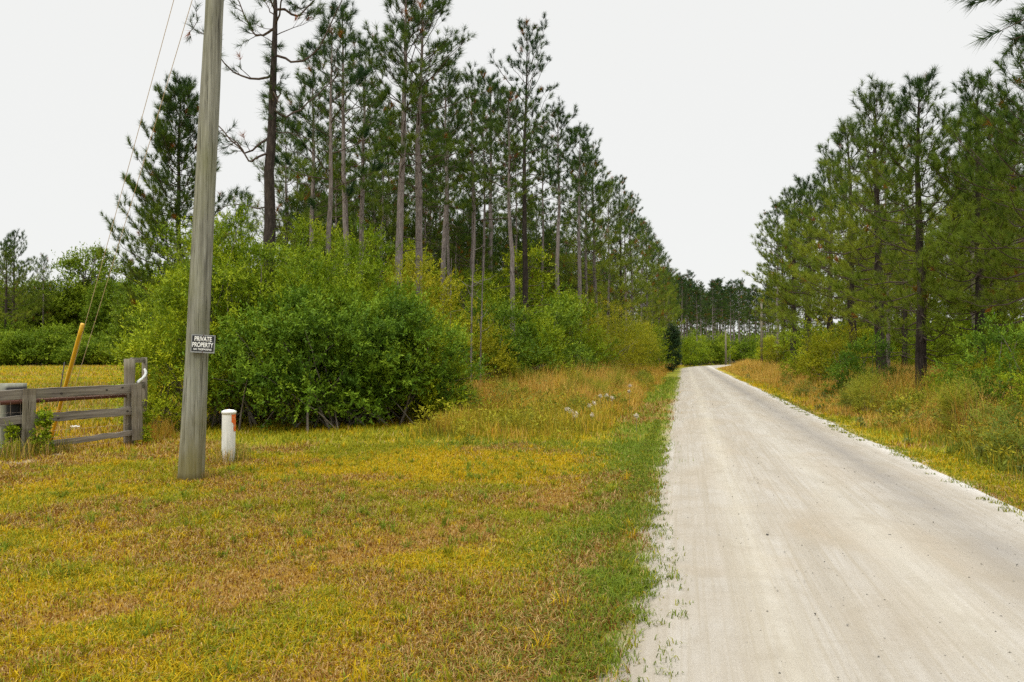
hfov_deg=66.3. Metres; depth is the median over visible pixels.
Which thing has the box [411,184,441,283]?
pine tree
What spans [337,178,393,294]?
pine tree
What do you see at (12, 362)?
bush
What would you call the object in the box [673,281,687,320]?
pine tree
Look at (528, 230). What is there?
pine tree
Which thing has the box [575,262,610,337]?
pine tree
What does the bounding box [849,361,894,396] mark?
weed
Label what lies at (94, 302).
broadleaf tree
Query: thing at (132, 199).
guy wire
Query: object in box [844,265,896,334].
pine tree
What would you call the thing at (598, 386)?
weed
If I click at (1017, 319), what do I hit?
bush
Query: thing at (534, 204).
pine tree
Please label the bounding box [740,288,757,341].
pine tree
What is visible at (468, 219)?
pine tree
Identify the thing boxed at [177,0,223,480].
utility pole
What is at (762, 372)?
tall grass
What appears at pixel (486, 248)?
pine tree
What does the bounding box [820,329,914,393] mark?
bush
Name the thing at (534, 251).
young tree
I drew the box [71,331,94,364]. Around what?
bush
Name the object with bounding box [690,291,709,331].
pine tree
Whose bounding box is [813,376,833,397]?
grass clump
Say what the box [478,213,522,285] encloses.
pine tree
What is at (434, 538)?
ground
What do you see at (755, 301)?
pine tree
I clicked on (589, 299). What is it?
pine tree
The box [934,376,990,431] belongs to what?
weed
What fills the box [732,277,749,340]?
pine tree
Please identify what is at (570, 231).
pine tree
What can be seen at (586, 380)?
weed
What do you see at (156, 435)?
grass clump
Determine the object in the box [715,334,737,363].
bush
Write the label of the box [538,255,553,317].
pine tree
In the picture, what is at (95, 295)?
broadleaf tree
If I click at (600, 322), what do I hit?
bush
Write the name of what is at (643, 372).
weed
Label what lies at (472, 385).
weed
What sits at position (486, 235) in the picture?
pine tree
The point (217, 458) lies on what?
grass clump
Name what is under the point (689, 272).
pine tree
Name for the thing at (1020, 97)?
pine tree
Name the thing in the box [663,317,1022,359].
wood
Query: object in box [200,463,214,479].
grass clump
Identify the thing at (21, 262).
pine tree
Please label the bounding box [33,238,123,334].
broadleaf tree
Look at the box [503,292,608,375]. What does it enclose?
bush
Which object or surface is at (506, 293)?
bush
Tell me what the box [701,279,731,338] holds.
pine tree
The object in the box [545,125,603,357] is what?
pine tree
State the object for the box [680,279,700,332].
pine tree
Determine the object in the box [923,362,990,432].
weed
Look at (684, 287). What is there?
pine tree
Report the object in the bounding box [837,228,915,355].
pine tree
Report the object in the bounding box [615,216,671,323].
pine tree
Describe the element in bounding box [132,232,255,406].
bush
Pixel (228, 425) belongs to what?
marker post
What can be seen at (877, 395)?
grass clump
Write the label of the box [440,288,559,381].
bush
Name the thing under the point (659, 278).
pine tree
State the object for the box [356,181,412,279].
pine tree
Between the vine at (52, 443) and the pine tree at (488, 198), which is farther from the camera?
the pine tree at (488, 198)
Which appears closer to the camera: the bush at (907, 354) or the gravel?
the gravel
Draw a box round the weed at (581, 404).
[565,388,594,415]
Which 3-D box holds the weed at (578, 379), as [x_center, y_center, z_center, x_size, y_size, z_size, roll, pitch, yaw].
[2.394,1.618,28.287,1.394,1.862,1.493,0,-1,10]
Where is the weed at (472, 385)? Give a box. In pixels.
[465,379,483,404]
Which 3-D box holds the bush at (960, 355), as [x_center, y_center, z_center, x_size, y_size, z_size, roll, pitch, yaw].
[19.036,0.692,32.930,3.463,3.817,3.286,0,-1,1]
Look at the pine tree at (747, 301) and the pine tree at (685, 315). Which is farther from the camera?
the pine tree at (747, 301)
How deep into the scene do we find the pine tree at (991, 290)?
45.40 m
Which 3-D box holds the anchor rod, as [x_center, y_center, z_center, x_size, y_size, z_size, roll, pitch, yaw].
[-8.506,1.199,14.691,0.713,1.609,0.022,-1,-1,44]
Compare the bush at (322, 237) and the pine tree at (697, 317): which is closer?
the bush at (322, 237)
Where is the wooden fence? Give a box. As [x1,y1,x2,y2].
[0,357,146,454]
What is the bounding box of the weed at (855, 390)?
[838,362,886,415]
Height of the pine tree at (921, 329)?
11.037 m
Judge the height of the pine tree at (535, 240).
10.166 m
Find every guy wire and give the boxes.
[54,0,173,433]
[58,1,191,439]
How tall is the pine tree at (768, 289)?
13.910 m
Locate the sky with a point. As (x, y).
(707, 109)
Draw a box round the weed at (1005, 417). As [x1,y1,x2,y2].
[970,390,1023,462]
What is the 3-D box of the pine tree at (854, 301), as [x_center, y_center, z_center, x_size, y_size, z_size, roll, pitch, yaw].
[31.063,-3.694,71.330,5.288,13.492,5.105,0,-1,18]
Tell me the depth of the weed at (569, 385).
24.82 m
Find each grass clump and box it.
[0,431,43,461]
[22,435,53,456]
[51,439,74,452]
[143,416,168,439]
[154,417,177,437]
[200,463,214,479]
[211,444,237,464]
[219,442,251,461]
[427,408,460,433]
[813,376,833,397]
[855,381,894,410]
[970,407,1016,435]
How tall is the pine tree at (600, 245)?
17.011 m
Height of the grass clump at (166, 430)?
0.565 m
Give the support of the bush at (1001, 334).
on the ground at (434, 538)
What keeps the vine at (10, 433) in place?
on the ground at (434, 538)
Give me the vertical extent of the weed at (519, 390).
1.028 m
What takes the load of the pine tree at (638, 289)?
on the ground at (434, 538)
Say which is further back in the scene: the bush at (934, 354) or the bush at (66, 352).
the bush at (66, 352)
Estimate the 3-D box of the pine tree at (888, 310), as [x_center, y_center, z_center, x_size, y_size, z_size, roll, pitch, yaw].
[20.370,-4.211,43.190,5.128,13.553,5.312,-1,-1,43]
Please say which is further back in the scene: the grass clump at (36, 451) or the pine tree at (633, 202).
the pine tree at (633, 202)
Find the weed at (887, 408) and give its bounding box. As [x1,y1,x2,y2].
[877,397,903,415]
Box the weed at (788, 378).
[778,371,794,385]
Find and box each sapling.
[447,258,460,322]
[459,219,484,381]
[473,258,494,379]
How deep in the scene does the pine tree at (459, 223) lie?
40.67 m
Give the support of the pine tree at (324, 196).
on the ground at (434, 538)
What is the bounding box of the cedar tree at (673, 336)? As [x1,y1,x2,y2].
[661,321,685,371]
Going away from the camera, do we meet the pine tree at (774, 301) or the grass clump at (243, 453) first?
the grass clump at (243, 453)
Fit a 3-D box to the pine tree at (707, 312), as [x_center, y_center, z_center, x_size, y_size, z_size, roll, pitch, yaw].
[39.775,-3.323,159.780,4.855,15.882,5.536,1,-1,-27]
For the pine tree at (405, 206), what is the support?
on the ground at (434, 538)
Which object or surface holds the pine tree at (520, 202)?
on the ground at (434, 538)
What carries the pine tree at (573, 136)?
on the ground at (434, 538)
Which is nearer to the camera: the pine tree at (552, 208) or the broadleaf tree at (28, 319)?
the pine tree at (552, 208)
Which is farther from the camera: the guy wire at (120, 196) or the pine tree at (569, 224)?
the pine tree at (569, 224)
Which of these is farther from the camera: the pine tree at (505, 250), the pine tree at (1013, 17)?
the pine tree at (505, 250)
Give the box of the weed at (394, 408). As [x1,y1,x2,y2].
[390,392,405,416]
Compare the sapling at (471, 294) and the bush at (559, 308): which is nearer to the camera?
the sapling at (471, 294)
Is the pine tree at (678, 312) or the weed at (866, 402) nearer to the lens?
the weed at (866, 402)
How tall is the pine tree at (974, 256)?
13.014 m
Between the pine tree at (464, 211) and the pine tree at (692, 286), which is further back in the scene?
the pine tree at (692, 286)
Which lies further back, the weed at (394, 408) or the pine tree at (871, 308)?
the pine tree at (871, 308)
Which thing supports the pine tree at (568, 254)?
on the ground at (434, 538)
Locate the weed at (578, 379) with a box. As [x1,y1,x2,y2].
[566,360,596,390]
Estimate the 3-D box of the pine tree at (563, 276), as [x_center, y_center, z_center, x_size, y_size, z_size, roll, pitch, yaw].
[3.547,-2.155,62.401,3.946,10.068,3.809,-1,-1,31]
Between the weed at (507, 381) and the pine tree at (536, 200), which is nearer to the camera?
the weed at (507, 381)
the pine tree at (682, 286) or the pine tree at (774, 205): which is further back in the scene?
the pine tree at (682, 286)
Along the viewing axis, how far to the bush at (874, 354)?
57.87 m
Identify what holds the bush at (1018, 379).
on the ground at (434, 538)
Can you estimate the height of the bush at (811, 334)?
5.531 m
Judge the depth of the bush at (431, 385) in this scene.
19.34 m
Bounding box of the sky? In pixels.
[0,0,1023,335]
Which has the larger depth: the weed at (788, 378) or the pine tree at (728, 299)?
the pine tree at (728, 299)
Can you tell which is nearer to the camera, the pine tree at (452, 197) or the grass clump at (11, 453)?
the grass clump at (11, 453)
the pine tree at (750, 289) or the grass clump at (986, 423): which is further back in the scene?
the pine tree at (750, 289)
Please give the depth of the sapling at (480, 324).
27.47 m
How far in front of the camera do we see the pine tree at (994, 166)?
19.32 m
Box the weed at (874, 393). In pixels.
[857,383,892,403]
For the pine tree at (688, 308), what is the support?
on the ground at (434, 538)
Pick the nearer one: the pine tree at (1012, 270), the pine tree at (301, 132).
the pine tree at (1012, 270)
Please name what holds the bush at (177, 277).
on the ground at (434, 538)
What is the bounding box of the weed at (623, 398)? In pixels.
[602,390,631,407]
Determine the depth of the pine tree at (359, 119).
29.11 m
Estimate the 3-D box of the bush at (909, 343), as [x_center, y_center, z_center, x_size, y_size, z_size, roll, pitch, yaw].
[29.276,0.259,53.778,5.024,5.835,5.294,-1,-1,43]
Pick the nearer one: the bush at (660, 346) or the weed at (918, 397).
the weed at (918, 397)
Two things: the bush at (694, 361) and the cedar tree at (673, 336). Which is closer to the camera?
the cedar tree at (673, 336)
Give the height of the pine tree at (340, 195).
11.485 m
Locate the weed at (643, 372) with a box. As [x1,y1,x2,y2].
[629,370,651,385]
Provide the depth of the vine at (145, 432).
14.89 m
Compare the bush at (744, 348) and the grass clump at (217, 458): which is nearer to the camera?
the grass clump at (217, 458)
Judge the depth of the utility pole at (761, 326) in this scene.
91.94 m
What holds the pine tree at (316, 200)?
on the ground at (434, 538)
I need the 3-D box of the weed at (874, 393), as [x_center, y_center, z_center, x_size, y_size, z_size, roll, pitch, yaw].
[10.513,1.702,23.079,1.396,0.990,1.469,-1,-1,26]
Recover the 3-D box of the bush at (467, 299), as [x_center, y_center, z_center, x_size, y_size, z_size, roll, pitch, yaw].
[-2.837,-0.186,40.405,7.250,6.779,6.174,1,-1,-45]
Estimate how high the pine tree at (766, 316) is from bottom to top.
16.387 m
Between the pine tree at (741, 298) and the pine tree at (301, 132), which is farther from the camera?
the pine tree at (741, 298)
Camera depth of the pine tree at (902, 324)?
70.18 m
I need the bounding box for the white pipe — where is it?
[136,368,146,383]
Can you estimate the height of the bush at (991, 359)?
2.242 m
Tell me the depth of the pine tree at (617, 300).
81.52 m
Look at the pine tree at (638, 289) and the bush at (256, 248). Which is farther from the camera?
the pine tree at (638, 289)
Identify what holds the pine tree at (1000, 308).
on the ground at (434, 538)
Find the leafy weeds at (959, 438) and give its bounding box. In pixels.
[740,365,1023,471]
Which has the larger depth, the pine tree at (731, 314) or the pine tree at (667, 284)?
the pine tree at (731, 314)
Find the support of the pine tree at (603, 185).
on the ground at (434, 538)
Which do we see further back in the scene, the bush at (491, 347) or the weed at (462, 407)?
the bush at (491, 347)
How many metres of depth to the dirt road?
6.12 m
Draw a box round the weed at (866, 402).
[849,391,888,411]
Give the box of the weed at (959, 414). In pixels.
[931,374,1011,434]
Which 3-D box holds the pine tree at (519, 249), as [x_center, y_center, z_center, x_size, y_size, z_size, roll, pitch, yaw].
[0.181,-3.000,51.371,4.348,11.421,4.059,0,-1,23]
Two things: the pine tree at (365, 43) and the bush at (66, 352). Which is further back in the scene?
the bush at (66, 352)
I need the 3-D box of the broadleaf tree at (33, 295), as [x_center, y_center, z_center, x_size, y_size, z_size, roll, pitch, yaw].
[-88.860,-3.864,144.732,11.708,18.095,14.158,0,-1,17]
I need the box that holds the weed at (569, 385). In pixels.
[556,372,581,396]
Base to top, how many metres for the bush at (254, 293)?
5.464 m
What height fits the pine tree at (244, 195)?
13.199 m
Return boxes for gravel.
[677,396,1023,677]
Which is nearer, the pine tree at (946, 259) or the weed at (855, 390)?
the weed at (855, 390)
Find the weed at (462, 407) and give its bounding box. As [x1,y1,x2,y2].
[432,376,495,414]
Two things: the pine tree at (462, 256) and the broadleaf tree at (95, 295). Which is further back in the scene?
the broadleaf tree at (95, 295)
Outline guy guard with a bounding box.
[50,323,83,439]
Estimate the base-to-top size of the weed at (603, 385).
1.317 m
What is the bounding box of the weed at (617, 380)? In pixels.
[606,367,631,392]
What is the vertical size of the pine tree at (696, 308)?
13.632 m
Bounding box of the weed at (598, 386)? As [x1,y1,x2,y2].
[588,376,609,395]
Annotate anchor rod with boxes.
[52,362,64,439]
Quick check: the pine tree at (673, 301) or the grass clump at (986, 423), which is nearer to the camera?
the grass clump at (986, 423)
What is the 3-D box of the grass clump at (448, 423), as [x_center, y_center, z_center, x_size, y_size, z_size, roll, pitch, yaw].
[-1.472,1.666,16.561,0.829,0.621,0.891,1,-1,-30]
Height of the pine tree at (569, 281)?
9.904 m
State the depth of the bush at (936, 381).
21.87 m
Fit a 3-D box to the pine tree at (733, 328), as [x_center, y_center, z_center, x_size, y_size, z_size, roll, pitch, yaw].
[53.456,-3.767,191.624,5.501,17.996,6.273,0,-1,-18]
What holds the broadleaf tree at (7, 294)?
on the ground at (434, 538)
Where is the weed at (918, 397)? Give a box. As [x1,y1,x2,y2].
[873,385,935,418]
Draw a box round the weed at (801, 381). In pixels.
[792,377,815,396]
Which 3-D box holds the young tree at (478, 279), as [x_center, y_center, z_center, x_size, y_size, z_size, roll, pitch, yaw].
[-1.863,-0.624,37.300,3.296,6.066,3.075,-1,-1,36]
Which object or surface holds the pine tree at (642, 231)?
on the ground at (434, 538)
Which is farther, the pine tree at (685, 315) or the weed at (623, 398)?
the pine tree at (685, 315)
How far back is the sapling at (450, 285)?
30.03 m
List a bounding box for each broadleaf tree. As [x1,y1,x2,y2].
[0,279,18,312]
[0,292,41,332]
[7,272,56,329]
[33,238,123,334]
[36,278,62,362]
[44,294,81,339]
[57,289,89,333]
[58,270,120,340]
[75,277,127,363]
[80,276,131,340]
[95,250,174,380]
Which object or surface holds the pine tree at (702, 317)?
on the ground at (434, 538)
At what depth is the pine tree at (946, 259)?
33.66 m
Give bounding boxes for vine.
[0,420,20,455]
[27,399,58,450]
[40,427,54,453]
[134,406,155,443]
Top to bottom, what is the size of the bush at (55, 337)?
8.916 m
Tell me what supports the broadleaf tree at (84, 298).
on the ground at (434, 538)
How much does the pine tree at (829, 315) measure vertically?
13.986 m
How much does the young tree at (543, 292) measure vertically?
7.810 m
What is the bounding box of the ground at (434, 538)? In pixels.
[0,362,1023,681]
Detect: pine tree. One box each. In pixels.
[0,228,45,331]
[0,237,39,330]
[24,253,64,330]
[94,67,250,390]
[109,257,137,313]
[178,0,356,417]
[214,186,262,314]
[234,112,342,282]
[251,0,391,329]
[260,43,354,279]
[274,120,324,245]
[275,196,308,270]
[281,187,325,268]
[282,169,343,258]
[283,138,385,283]
[286,0,384,276]
[300,119,358,229]
[319,186,358,250]
[323,211,358,271]
[324,31,407,286]
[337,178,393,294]
[338,130,425,298]
[345,0,494,322]
[346,97,411,247]
[349,0,466,332]
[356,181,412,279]
[367,120,413,246]
[369,198,407,280]
[370,193,430,289]
[376,161,415,243]
[378,76,463,251]
[384,53,501,360]
[384,170,457,301]
[387,99,450,264]
[403,178,468,297]
[406,126,467,265]
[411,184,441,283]
[412,127,466,284]
[415,92,482,300]
[426,233,459,295]
[429,213,479,317]
[430,61,521,353]
[438,67,535,306]
[438,163,480,255]
[439,225,481,308]
[447,94,520,285]
[450,219,488,291]
[452,192,502,312]
[454,202,482,267]
[464,215,509,296]
[465,81,548,337]
[475,231,504,291]
[475,238,502,284]
[477,10,570,359]
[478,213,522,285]
[479,192,506,253]
[485,145,539,292]
[492,240,521,295]
[496,211,543,319]
[496,212,509,270]
[496,218,539,310]
[514,185,549,249]
[514,192,549,259]
[516,122,575,304]
[517,235,553,306]
[517,239,543,310]
[521,200,569,303]
[526,96,592,354]
[535,204,567,254]
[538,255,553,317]
[539,227,574,298]
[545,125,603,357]
[545,244,572,302]
[548,150,624,341]
[550,255,583,308]
[552,216,577,267]
[554,207,587,282]
[560,263,582,339]
[561,249,588,339]
[566,138,629,329]
[568,252,603,328]
[571,227,603,287]
[575,177,644,344]
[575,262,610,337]
[583,260,622,343]
[583,271,604,346]
[589,174,649,338]
[596,201,656,329]
[597,269,616,329]
[605,192,660,334]
[605,272,628,335]
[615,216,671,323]
[624,226,675,330]
[634,233,679,355]
[643,243,678,361]
[655,254,684,359]
[656,268,680,322]
[660,268,684,344]
[672,274,692,364]
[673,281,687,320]
[674,286,690,337]
[675,271,699,327]
[679,281,695,336]
[679,288,698,333]
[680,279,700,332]
[682,269,699,335]
[682,281,713,345]
[684,282,704,330]
[687,286,711,340]
[688,300,707,337]
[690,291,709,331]
[696,291,718,336]
[696,293,716,363]
[699,287,714,338]
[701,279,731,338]
[705,284,726,334]
[708,279,731,339]
[708,280,729,339]
[710,290,731,335]
[712,277,729,336]
[716,285,745,363]
[717,289,732,341]
[721,279,740,342]
[724,281,735,359]
[724,291,740,357]
[726,279,749,341]
[729,285,737,342]
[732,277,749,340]
[737,284,754,339]
[737,294,755,337]
[738,287,754,337]
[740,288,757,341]
[740,288,759,337]
[741,184,833,364]
[743,288,760,335]
[745,283,770,338]
[749,240,804,361]
[753,283,772,349]
[756,197,790,361]
[757,172,856,363]
[757,295,768,339]
[758,294,772,332]
[764,161,896,346]
[764,299,775,341]
[771,242,835,336]
[777,73,984,373]
[780,119,927,374]
[806,64,1023,392]
[823,237,874,328]
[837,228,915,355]
[840,148,932,367]
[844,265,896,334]
[857,204,945,367]
[867,250,936,364]
[885,70,1023,378]
[892,280,940,363]
[901,166,1022,327]
[903,107,1023,357]
[914,102,1023,330]
[919,19,1023,342]
[938,195,1022,339]
[949,0,1023,85]
[961,152,1023,310]
[964,90,1023,315]
[975,98,1023,302]
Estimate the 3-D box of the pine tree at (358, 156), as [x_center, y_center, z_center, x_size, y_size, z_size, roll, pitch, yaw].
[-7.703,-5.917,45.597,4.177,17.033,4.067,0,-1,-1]
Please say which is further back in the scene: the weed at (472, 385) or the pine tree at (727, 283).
the pine tree at (727, 283)
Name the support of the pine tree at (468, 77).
on the ground at (434, 538)
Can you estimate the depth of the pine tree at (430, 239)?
42.20 m
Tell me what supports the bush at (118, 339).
on the ground at (434, 538)
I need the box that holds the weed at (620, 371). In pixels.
[606,362,630,381]
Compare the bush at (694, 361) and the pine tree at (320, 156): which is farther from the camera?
the bush at (694, 361)
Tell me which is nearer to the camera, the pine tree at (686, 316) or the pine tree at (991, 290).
the pine tree at (991, 290)
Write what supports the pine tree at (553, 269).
on the ground at (434, 538)
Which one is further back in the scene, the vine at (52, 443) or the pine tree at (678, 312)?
the pine tree at (678, 312)
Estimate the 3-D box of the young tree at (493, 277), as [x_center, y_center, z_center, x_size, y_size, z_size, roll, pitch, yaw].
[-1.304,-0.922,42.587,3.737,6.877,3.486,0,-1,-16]
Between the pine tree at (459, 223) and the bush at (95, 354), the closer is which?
the pine tree at (459, 223)
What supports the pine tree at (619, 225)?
on the ground at (434, 538)
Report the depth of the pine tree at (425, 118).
26.84 m
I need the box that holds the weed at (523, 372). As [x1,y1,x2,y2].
[508,361,533,380]
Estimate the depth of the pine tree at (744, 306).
178.65 m
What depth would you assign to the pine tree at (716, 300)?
155.29 m
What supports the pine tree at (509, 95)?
on the ground at (434, 538)
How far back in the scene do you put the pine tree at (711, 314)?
154.01 m
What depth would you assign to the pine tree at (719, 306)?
168.33 m
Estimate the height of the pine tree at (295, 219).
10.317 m
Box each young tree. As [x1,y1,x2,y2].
[383,237,456,322]
[448,268,501,352]
[458,259,520,337]
[500,236,560,320]
[528,273,551,305]
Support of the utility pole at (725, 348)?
on the ground at (434, 538)
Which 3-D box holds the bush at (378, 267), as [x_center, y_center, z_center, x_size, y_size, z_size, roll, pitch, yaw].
[-4.102,-0.598,21.157,4.694,5.417,4.206,-1,-1,33]
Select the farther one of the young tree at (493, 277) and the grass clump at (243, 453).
the young tree at (493, 277)
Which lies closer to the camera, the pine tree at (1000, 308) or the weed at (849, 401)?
the weed at (849, 401)
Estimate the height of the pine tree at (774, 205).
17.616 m
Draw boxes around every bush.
[0,316,18,331]
[0,316,66,365]
[0,317,41,363]
[0,319,80,365]
[0,326,29,364]
[0,337,43,365]
[39,343,56,365]
[49,335,86,365]
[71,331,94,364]
[78,327,111,364]
[83,341,114,365]
[87,341,117,364]
[98,290,251,430]
[106,323,136,362]
[107,197,314,426]
[110,220,417,426]
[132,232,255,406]
[163,252,315,395]
[174,274,438,430]
[246,212,375,400]
[263,276,495,426]
[295,214,435,411]
[357,245,481,407]
[367,290,490,421]
[413,297,523,386]
[426,272,520,360]
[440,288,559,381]
[472,295,599,383]
[475,268,535,355]
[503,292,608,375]
[505,277,629,370]
[528,292,677,375]
[588,315,662,368]
[611,322,660,369]
[621,317,674,369]
[636,321,667,367]
[671,328,710,366]
[681,334,716,364]
[687,331,734,364]
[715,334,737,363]
[727,329,766,363]
[746,332,787,360]
[756,334,789,364]
[770,317,844,378]
[790,315,874,385]
[796,324,835,359]
[812,323,869,365]
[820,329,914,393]
[841,322,907,366]
[860,331,901,364]
[892,338,913,367]
[901,306,964,370]
[921,361,971,398]
[926,315,1002,377]
[926,322,960,365]
[928,307,1023,420]
[934,294,1023,366]
[940,335,1020,379]
[955,344,1023,386]
[984,359,1023,419]
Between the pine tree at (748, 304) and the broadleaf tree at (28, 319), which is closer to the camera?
the broadleaf tree at (28, 319)
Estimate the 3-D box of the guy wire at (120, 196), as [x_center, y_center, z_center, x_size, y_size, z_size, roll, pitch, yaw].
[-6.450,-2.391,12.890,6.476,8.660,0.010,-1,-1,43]
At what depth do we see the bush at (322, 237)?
24.14 m
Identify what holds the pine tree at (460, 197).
on the ground at (434, 538)
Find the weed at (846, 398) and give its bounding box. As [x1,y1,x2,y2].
[833,384,859,407]
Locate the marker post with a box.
[221,409,236,462]
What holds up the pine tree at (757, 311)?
on the ground at (434, 538)
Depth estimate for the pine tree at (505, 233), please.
81.36 m
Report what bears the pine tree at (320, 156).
on the ground at (434, 538)
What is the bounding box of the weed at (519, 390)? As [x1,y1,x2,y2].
[490,382,531,402]
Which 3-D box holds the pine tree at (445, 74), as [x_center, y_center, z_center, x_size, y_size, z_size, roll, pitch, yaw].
[-3.340,-5.521,36.199,5.512,15.890,4.176,2,-2,-28]
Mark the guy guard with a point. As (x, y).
(73, 356)
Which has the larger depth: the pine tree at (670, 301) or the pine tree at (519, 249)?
the pine tree at (670, 301)
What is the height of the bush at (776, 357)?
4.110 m
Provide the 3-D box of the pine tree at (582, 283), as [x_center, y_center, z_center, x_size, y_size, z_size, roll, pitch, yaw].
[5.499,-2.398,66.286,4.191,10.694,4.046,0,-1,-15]
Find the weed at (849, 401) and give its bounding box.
[837,380,879,406]
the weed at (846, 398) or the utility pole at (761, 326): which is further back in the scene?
the utility pole at (761, 326)
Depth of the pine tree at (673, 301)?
136.52 m
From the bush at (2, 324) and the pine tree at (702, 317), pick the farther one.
the pine tree at (702, 317)
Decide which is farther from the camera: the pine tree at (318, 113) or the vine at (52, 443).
the pine tree at (318, 113)
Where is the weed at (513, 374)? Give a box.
[503,362,528,385]
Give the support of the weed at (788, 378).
on the ground at (434, 538)
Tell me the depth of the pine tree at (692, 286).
151.53 m
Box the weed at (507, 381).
[490,372,526,396]
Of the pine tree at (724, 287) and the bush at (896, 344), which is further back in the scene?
the pine tree at (724, 287)
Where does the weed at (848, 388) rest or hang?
on the ground at (434, 538)
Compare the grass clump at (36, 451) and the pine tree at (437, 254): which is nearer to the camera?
the grass clump at (36, 451)
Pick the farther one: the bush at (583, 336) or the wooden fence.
the bush at (583, 336)
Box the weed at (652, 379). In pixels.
[640,369,657,390]
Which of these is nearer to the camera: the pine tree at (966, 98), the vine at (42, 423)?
the vine at (42, 423)
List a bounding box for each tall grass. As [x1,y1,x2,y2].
[206,356,680,444]
[718,357,1023,482]
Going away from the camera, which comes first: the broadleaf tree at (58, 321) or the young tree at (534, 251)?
the young tree at (534, 251)
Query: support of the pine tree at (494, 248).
on the ground at (434, 538)
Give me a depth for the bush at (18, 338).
123.77 m
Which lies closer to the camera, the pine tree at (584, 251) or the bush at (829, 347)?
the bush at (829, 347)
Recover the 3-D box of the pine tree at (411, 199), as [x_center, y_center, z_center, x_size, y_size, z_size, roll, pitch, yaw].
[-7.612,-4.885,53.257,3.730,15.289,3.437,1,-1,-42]
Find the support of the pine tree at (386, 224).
on the ground at (434, 538)
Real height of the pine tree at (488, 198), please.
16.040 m
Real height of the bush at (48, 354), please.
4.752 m
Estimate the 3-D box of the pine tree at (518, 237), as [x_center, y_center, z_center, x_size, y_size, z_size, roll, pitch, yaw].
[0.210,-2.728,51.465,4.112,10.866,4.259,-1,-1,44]
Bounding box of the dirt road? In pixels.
[615,364,1023,681]
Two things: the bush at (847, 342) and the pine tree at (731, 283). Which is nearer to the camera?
the bush at (847, 342)
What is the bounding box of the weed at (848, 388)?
[837,371,866,400]
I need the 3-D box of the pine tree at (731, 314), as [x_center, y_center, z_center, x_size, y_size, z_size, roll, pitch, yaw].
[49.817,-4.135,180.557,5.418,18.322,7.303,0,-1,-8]
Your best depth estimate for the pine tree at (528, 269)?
53.02 m
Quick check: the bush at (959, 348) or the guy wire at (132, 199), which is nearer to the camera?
the guy wire at (132, 199)
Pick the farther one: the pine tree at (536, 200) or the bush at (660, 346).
the bush at (660, 346)
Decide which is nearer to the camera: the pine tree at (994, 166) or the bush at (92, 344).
the pine tree at (994, 166)
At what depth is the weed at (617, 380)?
29.92 m
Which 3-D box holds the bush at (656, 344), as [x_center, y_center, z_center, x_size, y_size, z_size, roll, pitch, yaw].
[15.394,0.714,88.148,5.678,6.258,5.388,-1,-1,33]
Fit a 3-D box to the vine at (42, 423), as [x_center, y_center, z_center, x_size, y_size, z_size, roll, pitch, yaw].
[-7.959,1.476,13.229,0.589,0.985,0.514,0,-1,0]
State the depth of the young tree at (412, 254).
32.64 m
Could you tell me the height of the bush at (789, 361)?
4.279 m
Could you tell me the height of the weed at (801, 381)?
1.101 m
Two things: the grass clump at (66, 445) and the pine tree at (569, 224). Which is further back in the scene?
the pine tree at (569, 224)
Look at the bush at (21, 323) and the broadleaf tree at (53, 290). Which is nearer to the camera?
the bush at (21, 323)
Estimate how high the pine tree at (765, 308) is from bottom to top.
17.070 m
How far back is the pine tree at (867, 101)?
32.00 m
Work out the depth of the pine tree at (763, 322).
180.53 m
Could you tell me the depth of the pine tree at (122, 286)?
134.53 m
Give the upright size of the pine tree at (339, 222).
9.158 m
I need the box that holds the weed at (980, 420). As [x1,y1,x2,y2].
[957,392,1021,449]
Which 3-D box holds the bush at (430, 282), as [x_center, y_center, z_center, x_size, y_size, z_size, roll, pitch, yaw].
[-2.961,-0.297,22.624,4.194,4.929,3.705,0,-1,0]
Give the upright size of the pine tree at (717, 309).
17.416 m
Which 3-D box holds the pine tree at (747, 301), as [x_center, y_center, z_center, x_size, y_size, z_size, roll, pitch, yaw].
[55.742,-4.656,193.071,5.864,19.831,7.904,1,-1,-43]
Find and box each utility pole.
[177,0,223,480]
[725,330,726,364]
[760,303,762,360]
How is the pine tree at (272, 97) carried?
on the ground at (434, 538)
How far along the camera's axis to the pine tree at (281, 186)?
36.77 m
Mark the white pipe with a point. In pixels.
(142, 377)
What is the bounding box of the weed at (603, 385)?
[589,379,611,394]
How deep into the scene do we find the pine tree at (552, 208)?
64.54 m
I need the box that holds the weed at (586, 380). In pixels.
[577,375,599,390]
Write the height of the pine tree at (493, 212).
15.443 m
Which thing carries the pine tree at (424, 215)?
on the ground at (434, 538)
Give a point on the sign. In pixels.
(202, 343)
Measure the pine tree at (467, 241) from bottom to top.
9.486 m
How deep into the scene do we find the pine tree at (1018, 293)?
21.56 m
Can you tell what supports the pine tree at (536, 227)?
on the ground at (434, 538)
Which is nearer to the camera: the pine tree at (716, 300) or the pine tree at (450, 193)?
the pine tree at (450, 193)
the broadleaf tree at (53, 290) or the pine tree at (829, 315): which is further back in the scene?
the broadleaf tree at (53, 290)
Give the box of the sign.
[190,334,214,352]
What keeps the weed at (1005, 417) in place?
on the ground at (434, 538)
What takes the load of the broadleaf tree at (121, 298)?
on the ground at (434, 538)

